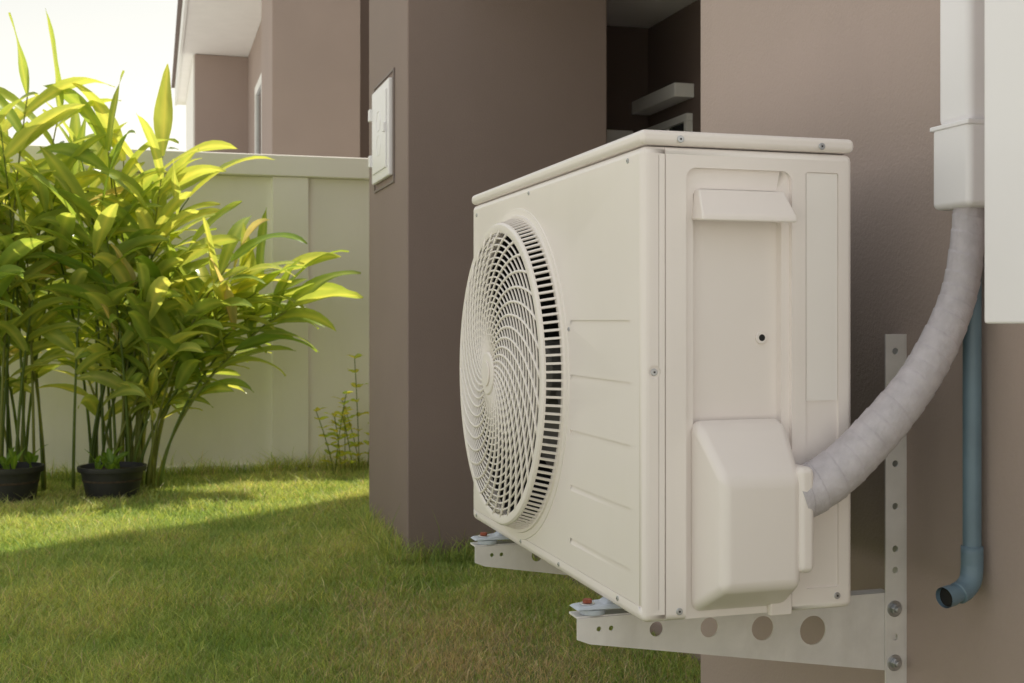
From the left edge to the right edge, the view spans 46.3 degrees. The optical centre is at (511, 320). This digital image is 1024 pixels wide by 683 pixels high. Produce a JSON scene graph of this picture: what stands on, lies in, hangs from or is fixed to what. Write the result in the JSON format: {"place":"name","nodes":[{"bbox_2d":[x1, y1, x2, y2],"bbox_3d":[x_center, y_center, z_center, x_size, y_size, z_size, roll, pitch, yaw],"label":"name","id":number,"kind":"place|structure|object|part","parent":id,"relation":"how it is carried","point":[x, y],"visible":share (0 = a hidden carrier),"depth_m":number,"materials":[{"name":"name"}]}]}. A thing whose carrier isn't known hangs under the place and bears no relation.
{"place":"outdoors","nodes":[
{"label":"outdoors","id":0,"kind":"place"},
{"bbox_2d":[0,0,185,150],"label":"sky","id":1,"kind":"structure","parent":0,"point":[95,39],"materials":[{"name":"white"}]},
{"bbox_2d":[0,440,700,682],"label":"ground","id":2,"kind":"structure","parent":0,"point":[509,665],"depth_m":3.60,"materials":[{"name":"green plant"}]},
{"bbox_2d":[0,444,47,504],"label":"plant pot","id":3,"kind":"object","parent":2,"relation":"on","point":[21,479],"visible":0.95,"depth_m":6.36,"materials":[{"name":"plastic"}]},
{"bbox_2d":[0,194,74,384],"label":"ginger plant","id":4,"kind":"object","parent":2,"relation":"on","point":[18,249],"visible":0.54,"depth_m":6.37,"materials":[{"name":"green plant"}]},
{"bbox_2d":[0,8,144,492],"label":"ginger plant","id":5,"kind":"object","parent":2,"relation":"on","point":[12,323],"visible":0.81,"depth_m":6.66,"materials":[{"name":"green plant"}]},
{"bbox_2d":[77,445,146,500],"bbox_3d":[-2.210,0.844,6.625,0.368,0.313,0.368,0,0,-17],"label":"plant pot","id":6,"kind":"object","parent":2,"relation":"on","point":[110,474],"visible":0.95,"depth_m":6.51,"materials":[{"name":"plastic"}]},
{"bbox_2d":[0,64,273,488],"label":"ginger plant","id":7,"kind":"object","parent":2,"relation":"on","point":[156,222],"visible":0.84,"depth_m":6.78,"materials":[{"name":"green plant"}]},
{"bbox_2d":[1,168,368,470],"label":"panel","id":8,"kind":"object","parent":2,"relation":"on","point":[236,424],"depth_m":7.80,"materials":[{"name":"grey concrete"}]},
{"bbox_2d":[10,145,368,179],"bbox_3d":[-3.735,-1.009,7.257,15.000,0.138,0.275,0,0,-17],"label":"coping","id":9,"kind":"object","parent":8,"relation":"on","point":[323,167],"depth_m":7.76,"materials":[{"name":"grey concrete"}]},
{"bbox_2d":[46,460,367,476],"bbox_3d":[-5.052,0.975,6.774,12.198,0.090,0.024,0,0,-17],"label":"footing","id":10,"kind":"object","parent":2,"relation":"on","point":[198,470],"visible":0.08,"depth_m":7.70,"materials":[{"name":"grey concrete"}]},
{"bbox_2d":[77,208,362,489],"bbox_3d":[-1.669,0.168,6.905,1.570,1.666,0.818,0,0,8],"label":"ginger plant","id":11,"kind":"object","parent":2,"relation":"on","point":[247,300],"visible":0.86,"depth_m":6.96,"materials":[{"name":"green plant"}]},
{"bbox_2d":[248,19,261,153],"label":"side wall","id":12,"kind":"structure","parent":2,"relation":"on","point":[254,63],"depth_m":13.80,"materials":[{"name":"paint"}]},
{"bbox_2d":[177,0,261,104],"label":"eave soffit","id":13,"kind":"structure","parent":12,"relation":"on","point":[223,27],"depth_m":13.27,"materials":[{"name":"paint"}]},
{"bbox_2d":[255,72,261,153],"bbox_3d":[-2.560,-1.575,12.333,0.038,1.950,1.700,0,0,-17],"label":"window frame","id":14,"kind":"object","parent":12,"relation":"attached to","point":[258,86],"visible":0.17,"depth_m":12.91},
{"bbox_2d":[257,89,260,153],"bbox_3d":[-2.550,-1.575,12.336,0.018,1.744,1.494,0,0,-17],"label":"window glass","id":15,"kind":"object","parent":14,"relation":"in","point":[259,123],"visible":0.14,"depth_m":12.78,"materials":[{"name":"grey glass"}]},
{"bbox_2d":[272,176,308,467],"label":"posts","id":16,"kind":"object","parent":2,"relation":"on","point":[290,390],"visible":0.23,"depth_m":7.82,"materials":[{"name":"grey concrete"}]},
{"bbox_2d":[262,0,359,157],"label":"column","id":17,"kind":"structure","parent":2,"relation":"on","point":[310,77],"depth_m":9.96,"materials":[{"name":"brown paint"}]},
{"bbox_2d":[313,391,357,474],"bbox_3d":[-1.104,0.718,7.551,0.273,0.564,0.278,0,0,-17],"label":"garden weed","id":18,"kind":"object","parent":2,"relation":"on","point":[344,420],"visible":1,"depth_m":7.53,"materials":[{"name":"green plant"}]},
{"bbox_2d":[335,353,368,470],"bbox_3d":[-0.984,0.606,7.821,0.375,0.788,0.162,0,0,-29],"label":"garden weed","id":19,"kind":"object","parent":2,"relation":"on","point":[355,371],"visible":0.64,"depth_m":7.79,"materials":[{"name":"green plant"}]},
{"bbox_2d":[360,0,368,157],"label":"recess wall","id":20,"kind":"structure","parent":2,"relation":"on","point":[364,75],"depth_m":10.97,"materials":[{"name":"brown paint"}]},
{"bbox_2d":[369,0,606,562],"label":"column","id":21,"kind":"structure","parent":2,"relation":"on","point":[490,94],"depth_m":5.02,"materials":[{"name":"brown paint"}]},
{"bbox_2d":[368,67,394,192],"bbox_3d":[-0.595,-0.848,5.414,0.037,0.496,0.485,0,0,-17],"label":"meter box","id":22,"kind":"object","parent":21,"relation":"attached to","point":[381,118],"visible":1,"depth_m":5.32,"materials":[{"name":"white metal"}]},
{"bbox_2d":[372,88,385,174],"bbox_3d":[-0.600,-0.848,5.412,0.005,0.345,0.335,0,0,-17],"label":"door panel","id":23,"kind":"structure","parent":22,"relation":"in","point":[379,103],"depth_m":5.41,"materials":[{"name":"white plastic"}]},
{"bbox_2d":[372,77,392,184],"bbox_3d":[-0.587,-0.848,5.416,0.021,0.425,0.415,0,0,-17],"label":"door","id":24,"kind":"structure","parent":22,"relation":"in","point":[387,171],"depth_m":5.22,"materials":[{"name":"white metal"}]},
{"bbox_2d":[648,0,700,131],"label":"porch side wall","id":25,"kind":"structure","parent":2,"relation":"on","point":[674,47],"depth_m":5.74,"materials":[{"name":"brown paint"}]},
{"bbox_2d":[632,82,693,115],"bbox_3d":[0.723,-1.067,5.790,0.101,0.065,0.520,0,0,-17],"label":"porch window hood","id":26,"kind":"object","parent":25,"relation":"attached to","point":[670,95],"visible":1,"depth_m":5.69,"materials":[{"name":"grey concrete"}]},
{"bbox_2d":[646,113,692,131],"bbox_3d":[0.756,-0.590,5.800,0.031,0.750,0.480,0,0,-17],"label":"porch window frame","id":27,"kind":"object","parent":25,"relation":"attached to","point":[686,119],"visible":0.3,"depth_m":5.66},
{"bbox_2d":[669,123,683,130],"bbox_3d":[0.763,-0.589,5.801,0.014,0.677,0.416,0,0,-17],"label":"porch window glass","id":28,"kind":"object","parent":27,"relation":"in","point":[679,127],"visible":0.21,"depth_m":5.69,"materials":[{"name":"black glass"}]},
{"bbox_2d":[701,0,1023,682],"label":"side wall","id":29,"kind":"structure","parent":2,"relation":"on","point":[863,76],"depth_m":2.00,"materials":[{"name":"brown paint"}]},
{"bbox_2d":[470,531,566,574],"bbox_3d":[0.198,0.341,2.488,0.575,0.638,0.062,0,0,-17],"label":"wall bracket","id":30,"kind":"object","parent":29,"relation":"attached to","point":[515,556],"depth_m":2.41,"materials":[{"name":"metal"}]},
{"bbox_2d":[569,334,906,682],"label":"wall bracket","id":31,"kind":"object","parent":29,"relation":"attached to","point":[865,629],"depth_m":1.95,"materials":[{"name":"metal"}]},
{"bbox_2d":[460,129,852,621],"bbox_3d":[0.195,0.080,2.148,0.401,0.701,1.014,0,0,-17],"label":"air conditioner outdoor unit","id":32,"kind":"object","parent":31,"relation":"on","point":[655,367],"visible":1,"depth_m":1.76,"materials":[{"name":"paint"}]},
{"bbox_2d":[802,207,984,516],"bbox_3d":[0.549,0.024,1.744,0.316,0.527,0.075,0,0,-10],"label":"insulated pipe","id":33,"kind":"object","parent":29,"relation":"attached to","point":[852,457],"visible":0.84,"depth_m":1.73,"materials":[{"name":"white plastic"}]},
{"bbox_2d":[930,0,984,210],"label":"pipe duct cover","id":34,"kind":"object","parent":29,"relation":"attached to","point":[959,156],"visible":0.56,"depth_m":1.75,"materials":[{"name":"white plastic"}]},
{"bbox_2d":[936,276,983,607],"bbox_3d":[0.665,0.130,1.771,0.077,0.581,0.033,0,0,-30],"label":"drain pipe","id":35,"kind":"object","parent":29,"relation":"attached to","point":[965,586],"visible":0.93,"depth_m":1.77,"materials":[{"name":"blue plastic"}]},
{"bbox_2d":[985,0,1023,323],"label":"electrical cabinet","id":36,"kind":"object","parent":29,"relation":"attached to","point":[1004,161],"visible":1,"depth_m":1.52,"materials":[{"name":"white metal"}]},
{"bbox_3d":[0.685,-0.375,1.340,0.010,0.758,0.465,0,0,-17],"label":"cabinet door","id":37,"kind":"part","parent":36,"relation":"part of","materials":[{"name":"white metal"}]},
{"bbox_2d":[607,130,632,142],"bbox_3d":[0.453,-0.895,5.907,0.250,0.070,0.160,0,0,-17],"label":"porch ledge","id":38,"kind":"object","parent":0,"point":[613,135],"visible":0.21,"depth_m":5.84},
{"bbox_2d":[607,25,647,132],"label":"porch back wall","id":39,"kind":"structure","parent":0,"point":[627,66],"depth_m":6.04,"materials":[{"name":"brown paint"}]},
{"bbox_2d":[607,0,695,28],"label":"porch ceiling","id":40,"kind":"structure","parent":0,"point":[648,14],"depth_m":5.75,"materials":[{"name":"white paint"}]},
{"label":"concrete yard","id":41,"kind":"structure","parent":0,"visible":0},
{"bbox_2d":[195,54,247,153],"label":"wall","id":42,"kind":"structure","parent":41,"relation":"on","point":[221,98],"depth_m":14.51,"materials":[{"name":"brown paint"}]},
{"bbox_2d":[186,55,194,150],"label":"corner trim","id":43,"kind":"structure","parent":42,"relation":"attached to","point":[190,122],"depth_m":15.08,"materials":[{"name":"paint"}]},
{"bbox_3d":[0.419,-2.240,15.469,6.338,6.520,7.197,0,0,-17],"label":"main body","id":44,"kind":"object","parent":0,"visible":0},
{"bbox_2d":[171,0,182,87],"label":"roof","id":45,"kind":"structure","parent":44,"relation":"attached to","point":[178,20],"depth_m":14.87,"materials":[{"name":"tile"}]},
{"bbox_2d":[175,0,187,105],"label":"fascia","id":46,"kind":"structure","parent":45,"relation":"attached to","point":[182,27],"depth_m":14.14,"materials":[{"name":"white paint"}]}
]}

